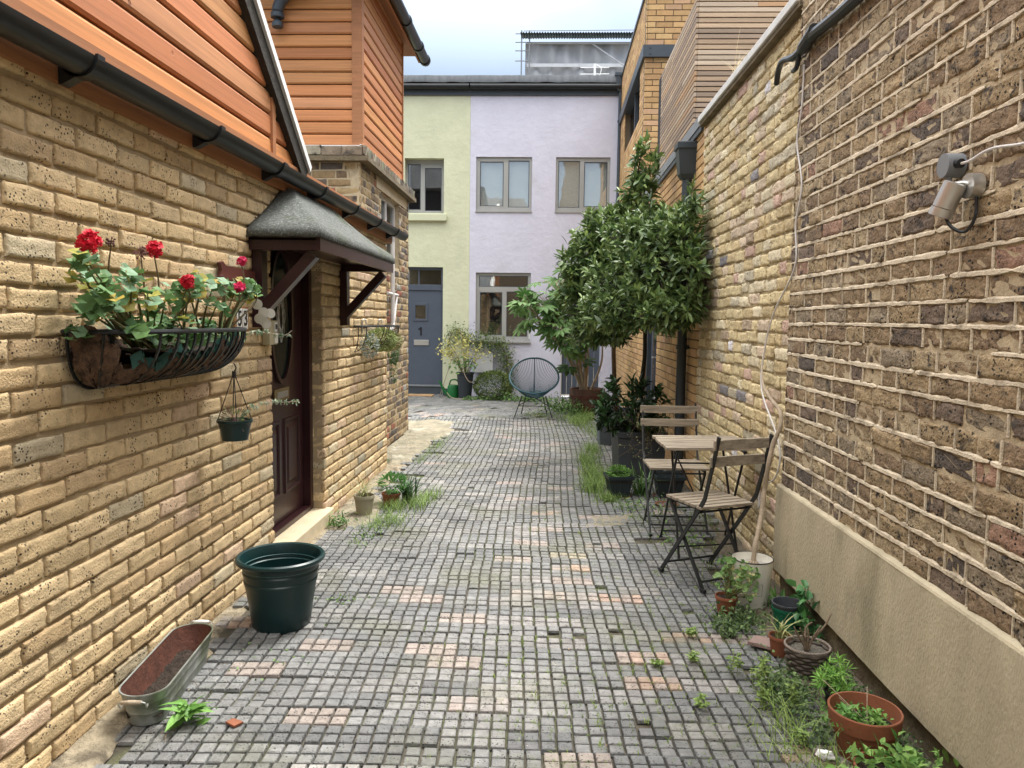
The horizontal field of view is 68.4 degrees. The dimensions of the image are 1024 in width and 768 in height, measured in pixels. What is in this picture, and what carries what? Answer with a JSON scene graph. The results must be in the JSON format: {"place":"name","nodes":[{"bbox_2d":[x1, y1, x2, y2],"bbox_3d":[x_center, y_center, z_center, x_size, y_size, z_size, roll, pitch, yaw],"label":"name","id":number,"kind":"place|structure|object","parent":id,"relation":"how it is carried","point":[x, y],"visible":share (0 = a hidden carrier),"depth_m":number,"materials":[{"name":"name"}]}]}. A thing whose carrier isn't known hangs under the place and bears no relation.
{"place":"outdoors","nodes":[
{"label":"outdoors","id":0,"kind":"place"},
{"bbox_2d":[48,463,405,767],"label":"concrete strip","id":1,"kind":"object","parent":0,"point":[94,745],"visible":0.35,"depth_m":2.55,"materials":[{"name":"beige concrete"}]},
{"bbox_2d":[329,489,383,529],"bbox_3d":[-1.085,0.918,5.673,0.346,0.028,1.280,1,5,2],"label":"concrete patch","id":2,"kind":"object","parent":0,"point":[351,515],"visible":0.48,"depth_m":5.35,"materials":[{"name":"beige concrete"}]},
{"bbox_2d":[339,474,398,515],"bbox_3d":[-1.019,0.792,5.388,0.510,0.309,0.442,-2,5,-29],"label":"potted plant","id":3,"kind":"object","parent":2,"relation":"on","point":[364,500],"visible":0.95,"depth_m":5.37,"materials":[{"name":"beige plant"}]},
{"bbox_2d":[386,419,454,465],"bbox_3d":[-1.369,0.645,8.982,1.269,0.051,3.610,1,5,2],"label":"concrete patch","id":4,"kind":"object","parent":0,"point":[417,437],"visible":0.72,"depth_m":8.90,"materials":[{"name":"beige concrete"}]},
{"bbox_2d":[404,75,470,395],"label":"green house","id":5,"kind":"structure","parent":0,"point":[437,116],"depth_m":13.90,"materials":[{"name":"paint"}]},
{"bbox_2d":[406,160,443,212],"bbox_3d":[-1.601,-3.647,13.976,0.720,0.990,0.050,1,5,2],"label":"window","id":6,"kind":"structure","parent":5,"relation":"in","point":[424,164],"depth_m":13.94,"materials":[{"name":"grey wood"}]},
{"bbox_2d":[408,290,441,386],"bbox_3d":[-1.720,-0.851,14.137,0.795,1.798,0.053,1,5,2],"label":"door","id":7,"kind":"structure","parent":5,"relation":"in","point":[424,365],"depth_m":14.12,"materials":[{"name":"blue paint"}]},
{"bbox_2d":[94,394,852,767],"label":"paving","id":8,"kind":"structure","parent":0,"point":[234,652],"depth_m":3.25,"materials":[{"name":"grey stone"}]},
{"bbox_2d":[117,620,212,725],"bbox_3d":[-1.290,1.089,2.849,0.168,0.130,0.693,0,5,-4],"label":"zinc trough","id":9,"kind":"object","parent":8,"relation":"on","point":[170,666],"visible":0.98,"depth_m":2.83,"materials":[{"name":"metal"}]},
{"bbox_2d":[159,694,214,731],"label":"weed","id":10,"kind":"object","parent":8,"relation":"on","point":[183,710],"visible":1,"depth_m":2.60,"materials":[{"name":"green plant"}]},
{"bbox_2d":[161,628,253,741],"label":"twigs","id":11,"kind":"object","parent":8,"relation":"on","point":[196,684],"visible":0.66,"depth_m":2.96,"materials":[{"name":"brown wood"}]},
{"bbox_2d":[226,718,242,727],"bbox_3d":[-0.959,1.169,2.602,0.049,0.008,0.036,4,6,35],"label":"tile piece","id":12,"kind":"object","parent":8,"relation":"on","point":[233,722],"visible":1,"depth_m":2.60,"materials":[{"name":"ceramic"}]},
{"bbox_2d":[235,542,324,634],"bbox_3d":[-1.060,0.942,3.461,0.396,0.330,0.396,1,5,2],"label":"green planter","id":13,"kind":"object","parent":8,"relation":"on","point":[279,580],"visible":1,"depth_m":3.35,"materials":[{"name":"plastic"}]},
{"bbox_2d":[375,470,409,505],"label":"potted plant","id":14,"kind":"object","parent":8,"relation":"on","point":[391,494],"visible":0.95,"depth_m":5.67,"materials":[{"name":"green plant"}]},
{"bbox_2d":[387,471,430,503],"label":"spiky plant","id":15,"kind":"object","parent":8,"relation":"on","point":[408,492],"visible":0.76,"depth_m":5.78,"materials":[{"name":"green plant"}]},
{"bbox_2d":[408,394,433,396],"bbox_3d":[-1.712,0.207,13.906,0.520,0.022,0.300,1,5,2],"label":"doorstep","id":16,"kind":"object","parent":8,"relation":"on","point":[427,395],"visible":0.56,"depth_m":13.77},
{"bbox_2d":[439,379,458,397],"bbox_3d":[-1.139,0.076,13.653,0.391,0.344,0.168,1,5,2],"label":"watering can","id":17,"kind":"object","parent":8,"relation":"on","point":[452,390],"visible":0.77,"depth_m":13.60,"materials":[{"name":"green plastic"}]},
{"bbox_2d":[118,458,786,753],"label":"litter","id":18,"kind":"object","parent":8,"relation":"on","point":[416,682],"visible":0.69,"depth_m":3.28,"materials":[{"name":"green plant"}]},
{"bbox_2d":[439,351,471,398],"bbox_3d":[-1.036,-0.161,13.434,0.737,0.850,0.212,3,5,27],"label":"garden hose","id":19,"kind":"object","parent":8,"relation":"on","point":[446,375],"visible":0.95,"depth_m":13.38,"materials":[{"name":"green plastic"}]},
{"bbox_2d":[435,330,494,398],"bbox_3d":[-0.849,-0.346,13.395,1.080,1.238,0.669,1,5,2],"label":"potted shrub","id":20,"kind":"object","parent":8,"relation":"on","point":[464,386],"visible":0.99,"depth_m":13.43,"materials":[{"name":"green plant"}]},
{"bbox_2d":[472,370,513,399],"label":"clipped bush","id":21,"kind":"object","parent":8,"relation":"on","point":[482,376],"visible":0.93,"depth_m":13.36,"materials":[{"name":"green plant"}]},
{"bbox_2d":[509,357,559,417],"bbox_3d":[0.327,0.047,11.161,0.747,0.862,0.555,1,5,2],"label":"string chair","id":22,"kind":"object","parent":8,"relation":"on","point":[536,394],"visible":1,"depth_m":11.23,"materials":[{"name":"teal plastic"}]},
{"bbox_2d":[208,386,936,767],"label":"ground cover","id":23,"kind":"object","parent":8,"relation":"on","point":[742,614],"visible":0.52,"depth_m":3.30,"materials":[{"name":"green plant"}]},
{"bbox_2d":[569,387,604,413],"bbox_3d":[1.161,0.257,11.648,0.557,0.380,0.557,1,5,2],"label":"barrel planter","id":24,"kind":"object","parent":8,"relation":"on","point":[584,396],"visible":0.58,"depth_m":11.41,"materials":[{"name":"brown wood"}]},
{"bbox_2d":[505,267,617,389],"bbox_3d":[0.786,-0.783,11.102,1.809,1.965,1.200,1,5,2],"label":"fatsia","id":25,"kind":"object","parent":24,"relation":"in","point":[530,306],"visible":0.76,"depth_m":10.98,"materials":[{"name":"green plant"}]},
{"bbox_2d":[345,407,852,767],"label":"grass","id":26,"kind":"structure","parent":8,"relation":"on","point":[590,486],"depth_m":5.65,"materials":[{"name":"green plant"}]},
{"bbox_2d":[586,514,631,527],"bbox_3d":[0.688,0.968,5.357,0.290,0.016,0.434,2,5,15],"label":"mortar smear","id":27,"kind":"object","parent":8,"relation":"on","point":[614,518],"visible":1,"depth_m":5.34,"materials":[{"name":"concrete"}]},
{"bbox_2d":[596,407,634,445],"bbox_3d":[1.197,0.491,8.734,0.440,0.400,0.440,1,5,2],"label":"square planter","id":28,"kind":"object","parent":8,"relation":"on","point":[603,438],"visible":0.15,"depth_m":8.56,"materials":[{"name":"plastic"}]},
{"bbox_2d":[550,129,668,410],"bbox_3d":[1.014,-1.081,7.822,1.269,2.976,1.424,1,5,2],"label":"bay tree","id":29,"kind":"object","parent":28,"relation":"in","point":[582,244],"visible":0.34,"depth_m":7.56,"materials":[{"name":"green plant"}]},
{"bbox_2d":[379,414,852,767],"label":"moss","id":30,"kind":"object","parent":8,"relation":"on","point":[594,701],"visible":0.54,"depth_m":3.09,"materials":[{"name":"green plant"}]},
{"bbox_2d":[603,464,634,498],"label":"potted plant","id":31,"kind":"object","parent":8,"relation":"on","point":[621,482],"visible":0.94,"depth_m":6.01,"materials":[{"name":"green plant"}]},
{"bbox_2d":[611,428,666,477],"bbox_3d":[1.164,0.627,6.989,0.460,0.420,0.460,1,5,-1],"label":"square planter","id":32,"kind":"object","parent":8,"relation":"on","point":[624,438],"visible":0.41,"depth_m":6.78,"materials":[{"name":"plastic"}]},
{"bbox_2d":[589,371,673,437],"bbox_3d":[1.085,0.198,6.838,0.770,0.629,0.710,1,5,2],"label":"laurel shrub","id":33,"kind":"object","parent":32,"relation":"in","point":[609,420],"visible":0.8,"depth_m":6.76,"materials":[{"name":"green plant"}]},
{"bbox_2d":[576,174,713,432],"bbox_3d":[1.126,-0.582,6.407,0.930,2.178,1.959,0,5,-12],"label":"bay tree","id":34,"kind":"object","parent":32,"relation":"in","point":[650,293],"visible":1,"depth_m":5.98,"materials":[{"name":"green plant"}]},
{"bbox_2d":[618,412,675,458],"bbox_3d":[1.158,0.421,6.545,0.504,0.475,0.381,1,5,2],"label":"twiggy plant","id":35,"kind":"object","parent":32,"relation":"in","point":[637,427],"visible":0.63,"depth_m":6.57,"materials":[{"name":"green plant"}]},
{"bbox_2d":[618,462,665,496],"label":"strappy plant","id":36,"kind":"object","parent":8,"relation":"on","point":[640,490],"visible":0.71,"depth_m":6.11,"materials":[{"name":"green plant"}]},
{"bbox_2d":[655,501,678,506],"bbox_3d":[1.187,0.926,5.778,0.180,0.020,0.180,1,5,2],"label":"saucer","id":37,"kind":"object","parent":8,"relation":"on","point":[663,504],"visible":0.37,"depth_m":5.80,"materials":[{"name":"ceramic"}]},
{"bbox_2d":[651,471,686,498],"bbox_3d":[1.259,0.821,6.068,0.248,0.193,0.248,1,5,2],"label":"empty ribbed pot","id":38,"kind":"object","parent":8,"relation":"on","point":[664,486],"visible":0.7,"depth_m":5.98,"materials":[{"name":"black plastic"}]},
{"bbox_2d":[640,402,709,537],"bbox_3d":[1.109,0.572,5.171,0.413,0.844,0.514,1,5,2],"label":"bistro chair","id":39,"kind":"object","parent":8,"relation":"on","point":[653,465],"visible":0.87,"depth_m":5.28,"materials":[{"name":"brown wood"}]},
{"bbox_2d":[652,435,756,558],"bbox_3d":[1.132,0.688,4.595,0.540,0.716,0.706,1,5,2],"label":"bistro table","id":40,"kind":"object","parent":8,"relation":"on","point":[676,444],"visible":0.66,"depth_m":4.52,"materials":[{"name":"brown wood"}]},
{"bbox_2d":[658,434,773,593],"bbox_3d":[1.095,0.662,4.095,0.361,0.844,0.508,-1,5,-22],"label":"bistro chair","id":41,"kind":"object","parent":8,"relation":"on","point":[706,500],"visible":0.91,"depth_m":4.00,"materials":[{"name":"brown wood"}]},
{"bbox_2d":[650,626,810,748],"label":"spurge weeds","id":42,"kind":"object","parent":8,"relation":"on","point":[692,657],"visible":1,"depth_m":2.85,"materials":[{"name":"green plant"}]},
{"bbox_2d":[713,553,760,615],"bbox_3d":[1.087,0.968,3.667,0.226,0.297,0.238,4,6,34],"label":"potted geranium","id":43,"kind":"object","parent":8,"relation":"on","point":[723,598],"visible":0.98,"depth_m":3.63,"materials":[{"name":"plant"}]},
{"bbox_2d":[748,635,770,649],"bbox_3d":[1.101,1.131,3.297,0.116,0.016,0.091,4,6,33],"label":"slab fragment","id":44,"kind":"object","parent":8,"relation":"on","point":[759,640],"visible":0.71,"depth_m":3.29,"materials":[{"name":"pink stone"}]},
{"bbox_2d":[753,612,806,657],"bbox_3d":[1.160,1.062,3.210,0.318,0.188,0.240,-4,7,-43],"label":"potted aloe","id":45,"kind":"object","parent":8,"relation":"on","point":[777,638],"visible":0.88,"depth_m":3.20,"materials":[{"name":"ceramic"}]},
{"bbox_2d":[815,749,835,760],"bbox_3d":[1.016,1.202,2.446,0.058,0.036,0.045,1,5,2],"label":"white stone","id":46,"kind":"object","parent":8,"relation":"on","point":[824,757],"visible":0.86,"depth_m":2.43,"materials":[{"name":"stone"}]},
{"bbox_2d":[825,728,958,767],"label":"weeds","id":47,"kind":"object","parent":8,"relation":"on","point":[880,757],"visible":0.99,"depth_m":2.22,"materials":[{"name":"green plant"}]},
{"bbox_2d":[403,0,641,186],"label":"sky","id":48,"kind":"structure","parent":0,"point":[459,37],"materials":[{"name":"white"}]},
{"bbox_2d":[469,72,621,397],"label":"lilac house","id":49,"kind":"structure","parent":0,"point":[544,161],"depth_m":13.79,"materials":[{"name":"paint"}]},
{"bbox_2d":[440,321,519,391],"bbox_3d":[-0.600,-0.415,13.912,1.515,1.706,0.454,1,5,2],"label":"climbing plant","id":50,"kind":"object","parent":49,"relation":"attached to","point":[504,353],"visible":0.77,"depth_m":13.86,"materials":[{"name":"green plant"}]},
{"bbox_2d":[474,353,492,372],"bbox_3d":[-0.525,-0.391,13.961,0.350,0.350,0.155,1,5,2],"label":"meter box","id":51,"kind":"object","parent":49,"relation":"attached to","point":[487,365],"visible":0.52,"depth_m":13.88,"materials":[{"name":"grey plastic"}]},
{"bbox_2d":[476,273,530,340],"bbox_3d":[-0.164,-1.430,14.010,1.017,1.260,0.050,1,5,2],"label":"window","id":52,"kind":"structure","parent":49,"relation":"in","point":[479,289],"depth_m":13.98,"materials":[{"name":"grey wood"}]},
{"bbox_2d":[476,157,531,210],"bbox_3d":[-0.145,-3.656,13.813,1.020,0.970,0.050,1,5,2],"label":"window","id":53,"kind":"structure","parent":49,"relation":"in","point":[505,160],"depth_m":13.79,"materials":[{"name":"grey wood"}]},
{"bbox_2d":[500,325,525,335],"bbox_3d":[0.089,-0.942,14.177,0.646,0.407,0.308,1,5,2],"label":"houseplant","id":54,"kind":"object","parent":49,"relation":"on","point":[512,331],"visible":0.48,"depth_m":14.15,"materials":[{"name":"green plant"}]},
{"bbox_2d":[561,301,598,393],"bbox_3d":[1.277,-0.806,14.020,0.694,2.010,0.030,1,5,2],"label":"boarded door","id":55,"kind":"structure","parent":49,"relation":"in","point":[571,380],"depth_m":14.06,"materials":[{"name":"blue wood"}]},
{"bbox_2d":[555,158,609,211],"bbox_3d":[1.290,-3.634,13.763,0.987,0.970,0.050,1,5,2],"label":"window","id":56,"kind":"structure","parent":49,"relation":"in","point":[582,161],"depth_m":13.73,"materials":[{"name":"grey wood"}]},
{"bbox_2d":[580,63,608,74],"bbox_3d":[1.548,-5.744,14.122,0.540,0.500,0.050,1,5,2],"label":"tv aerial","id":57,"kind":"object","parent":49,"relation":"attached to","point":[594,67],"visible":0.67,"depth_m":14.10,"materials":[{"name":"white paint"}]},
{"bbox_3d":[-0.474,-0.946,14.177,0.120,0.100,0.120,1,5,2],"label":"indoor pot","id":58,"kind":"object","parent":49,"relation":"on","visible":0},
{"bbox_2d":[481,324,493,336],"bbox_3d":[-0.469,-0.957,14.197,0.411,0.406,0.354,1,5,2],"label":"houseplant","id":59,"kind":"object","parent":58,"relation":"in","point":[486,329],"visible":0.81,"depth_m":14.20,"materials":[{"name":"green plant"}]},
{"bbox_2d":[561,366,598,395],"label":"ground","id":60,"kind":"structure","parent":0,"point":[566,383],"depth_m":17.59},
{"bbox_2d":[0,0,408,767],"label":"brick house","id":61,"kind":"structure","parent":60,"relation":"on","point":[136,520],"depth_m":2.91,"materials":[{"name":"beige brick"}]},
{"bbox_2d":[60,316,246,389],"bbox_3d":[-1.276,-0.137,2.926,0.254,0.248,1.137,1,5,2],"label":"wall basket","id":62,"kind":"object","parent":61,"relation":"attached to","point":[99,359],"depth_m":2.62,"materials":[{"name":"black metal"}]},
{"bbox_2d":[63,228,262,352],"bbox_3d":[-1.267,-0.328,2.884,0.266,0.412,1.557,1,5,2],"label":"geranium","id":63,"kind":"object","parent":62,"relation":"in","point":[103,300],"visible":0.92,"depth_m":2.56,"materials":[{"name":"green plant"}]},
{"bbox_2d":[214,363,252,441],"bbox_3d":[-1.243,0.079,3.384,0.163,0.346,0.163,2,5,16],"label":"hanging pot","id":64,"kind":"object","parent":62,"relation":"hanging from","point":[233,429],"visible":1,"depth_m":3.35,"materials":[{"name":"green plastic"}]},
{"bbox_2d":[237,398,299,420],"bbox_3d":[-1.075,0.123,3.339,0.351,0.130,0.045,3,5,21],"label":"ivy trail","id":65,"kind":"object","parent":64,"relation":"in","point":[267,402],"visible":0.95,"depth_m":3.34,"materials":[{"name":"green plant"}]},
{"bbox_2d":[247,329,291,337],"bbox_3d":[-1.169,-0.244,3.658,0.050,0.050,0.449,2,5,12],"label":"ivy trail","id":66,"kind":"object","parent":62,"relation":"attached to","point":[266,331],"visible":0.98,"depth_m":3.59,"materials":[{"name":"green plant"}]},
{"bbox_2d":[217,261,254,296],"bbox_3d":[-1.338,-0.505,3.691,0.018,0.160,0.460,1,5,2],"label":"name board","id":67,"kind":"object","parent":61,"relation":"attached to","point":[230,273],"visible":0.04,"depth_m":3.59,"materials":[{"name":"brown metal"}]},
{"bbox_2d":[232,306,248,330],"bbox_3d":[-1.340,-0.322,3.732,0.018,0.125,0.180,1,5,2],"label":"number plaque","id":68,"kind":"object","parent":61,"relation":"attached to","point":[243,321],"visible":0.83,"depth_m":3.74,"materials":[{"name":"white ceramic"}]},
{"bbox_2d":[252,297,274,328],"bbox_3d":[-1.245,-0.365,3.774,0.065,0.177,0.202,1,5,-2],"label":"shell mobile","id":69,"kind":"object","parent":61,"relation":"hanging from","point":[261,318],"visible":0.94,"depth_m":3.76,"materials":[{"name":"white"}]},
{"bbox_2d":[262,320,277,344],"bbox_3d":[-1.308,-0.279,4.083,0.050,0.130,0.115,1,5,2],"label":"entry keypad","id":70,"kind":"object","parent":61,"relation":"attached to","point":[269,339],"visible":0.79,"depth_m":4.05,"materials":[{"name":"beige plastic"}]},
{"bbox_2d":[268,251,302,525],"bbox_3d":[-1.445,-0.035,4.663,0.060,1.795,0.821,1,5,3],"label":"door","id":71,"kind":"structure","parent":61,"relation":"in","point":[286,357],"depth_m":4.77,"materials":[{"name":"red paint"}]},
{"bbox_2d":[353,319,399,351],"bbox_3d":[-1.107,-0.422,6.411,0.224,0.263,1.096,1,5,2],"label":"wall basket","id":72,"kind":"object","parent":61,"relation":"attached to","point":[384,326],"depth_m":6.12,"materials":[{"name":"black metal"}]},
{"bbox_2d":[359,327,403,384],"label":"trailing plants","id":73,"kind":"object","parent":72,"relation":"in","point":[395,340],"visible":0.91,"depth_m":6.25,"materials":[{"name":"green plant"}]},
{"bbox_2d":[260,0,430,446],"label":"timber topped house","id":74,"kind":"structure","parent":60,"relation":"on","point":[341,62],"depth_m":7.03,"materials":[{"name":"wood"}]},
{"bbox_2d":[381,195,394,253],"bbox_3d":[-1.426,-1.684,8.370,0.070,0.740,0.950,1,5,2],"label":"window","id":75,"kind":"structure","parent":74,"relation":"in","point":[384,202],"depth_m":8.58,"materials":[{"name":"white glass"}]},
{"bbox_2d":[515,30,632,365],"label":"sheeted building","id":76,"kind":"structure","parent":60,"relation":"on","point":[556,58],"depth_m":23.15,"materials":[{"name":"grey plastic"}]},
{"bbox_2d":[616,0,788,490],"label":"modern house","id":77,"kind":"structure","parent":60,"relation":"on","point":[676,73],"depth_m":7.41,"materials":[{"name":"brick"}]},
{"bbox_2d":[634,94,639,129],"bbox_3d":[1.947,-4.187,11.715,0.081,0.610,0.070,1,5,2],"label":"window frame","id":78,"kind":"structure","parent":77,"relation":"in","point":[637,96],"depth_m":11.68,"materials":[{"name":"grey metal"}]},
{"bbox_2d":[650,326,656,417],"bbox_3d":[1.722,-0.392,9.103,0.143,2.080,1.040,1,5,2],"label":"door","id":79,"kind":"structure","parent":77,"relation":"in","point":[654,337],"depth_m":9.35,"materials":[{"name":"blue wood"}]},
{"bbox_2d":[773,0,1023,767],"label":"old brick wall","id":80,"kind":"structure","parent":60,"relation":"on","point":[898,544],"depth_m":2.54,"materials":[{"name":"brown brick"}]},
{"bbox_2d":[758,64,804,507],"bbox_3d":[1.396,-0.427,3.953,0.031,2.279,0.520,1,5,2],"label":"white cable","id":81,"kind":"object","parent":80,"relation":"attached to","point":[759,497],"visible":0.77,"depth_m":3.74,"materials":[{"name":"white plastic"}]},
{"bbox_2d":[774,0,863,85],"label":"cable bundle","id":82,"kind":"object","parent":80,"relation":"attached to","point":[815,31],"visible":1,"depth_m":3.42,"materials":[{"name":"black plastic"}]},
{"bbox_2d":[928,142,1023,232],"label":"wall spotlight","id":83,"kind":"object","parent":80,"relation":"attached to","point":[951,193],"depth_m":2.19,"materials":[{"name":"metal"}]},
{"bbox_2d":[722,27,747,70],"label":"dry grass","id":84,"kind":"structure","parent":0,"point":[735,59],"depth_m":5.04,"materials":[{"name":"beige plant"}]},
{"bbox_2d":[709,523,936,767],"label":"dirt strip","id":85,"kind":"object","parent":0,"point":[727,548],"visible":0.14,"depth_m":3.52,"materials":[{"name":"brown soil"}]},
{"bbox_2d":[693,0,802,585],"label":"yellow brick wall","id":86,"kind":"structure","parent":85,"relation":"on","point":[748,117],"depth_m":4.66,"materials":[{"name":"beige brick"}]},
{"bbox_2d":[731,551,773,609],"bbox_3d":[1.202,0.988,3.785,0.208,0.239,0.208,1,5,2],"label":"enamel bucket","id":87,"kind":"object","parent":85,"relation":"on","point":[764,566],"visible":0.72,"depth_m":3.71,"materials":[{"name":"white metal"}]},
{"bbox_2d":[748,366,782,563],"bbox_3d":[1.319,0.411,3.891,0.146,0.984,0.449,3,5,24],"label":"bare vine","id":88,"kind":"object","parent":87,"relation":"in","point":[765,485],"visible":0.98,"depth_m":3.80,"materials":[{"name":"beige plant"}]},
{"bbox_2d":[769,586,784,602],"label":"fern weed","id":89,"kind":"object","parent":85,"relation":"on","point":[774,594],"visible":0.17,"depth_m":3.75,"materials":[{"name":"green plant"}]},
{"bbox_2d":[771,596,804,632],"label":"nested pots","id":90,"kind":"object","parent":85,"relation":"on","point":[783,607],"visible":0.61,"depth_m":3.45,"materials":[{"name":"green plastic"}]},
{"bbox_2d":[785,579,823,638],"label":"leaf weed","id":91,"kind":"object","parent":85,"relation":"on","point":[804,611],"visible":0.88,"depth_m":3.36,"materials":[{"name":"green plant"}]},
{"bbox_2d":[784,613,831,680],"bbox_3d":[1.190,1.054,3.033,0.183,0.232,0.184,3,5,22],"label":"wicker pot","id":92,"kind":"object","parent":85,"relation":"on","point":[811,653],"visible":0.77,"depth_m":3.01,"materials":[{"name":"wicker"}]},
{"bbox_2d":[809,651,858,705],"bbox_3d":[1.186,1.089,2.767,0.182,0.209,0.234,3,5,23],"label":"potted euphorbia","id":93,"kind":"object","parent":85,"relation":"on","point":[827,691],"visible":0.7,"depth_m":2.76,"materials":[{"name":"green plant"}]},
{"bbox_2d":[820,680,903,762],"bbox_3d":[1.143,1.114,2.477,0.254,0.208,0.228,3,5,25],"label":"terracotta planter","id":94,"kind":"object","parent":85,"relation":"on","point":[862,717],"visible":0.97,"depth_m":2.45,"materials":[{"name":"ceramic"}]}
]}

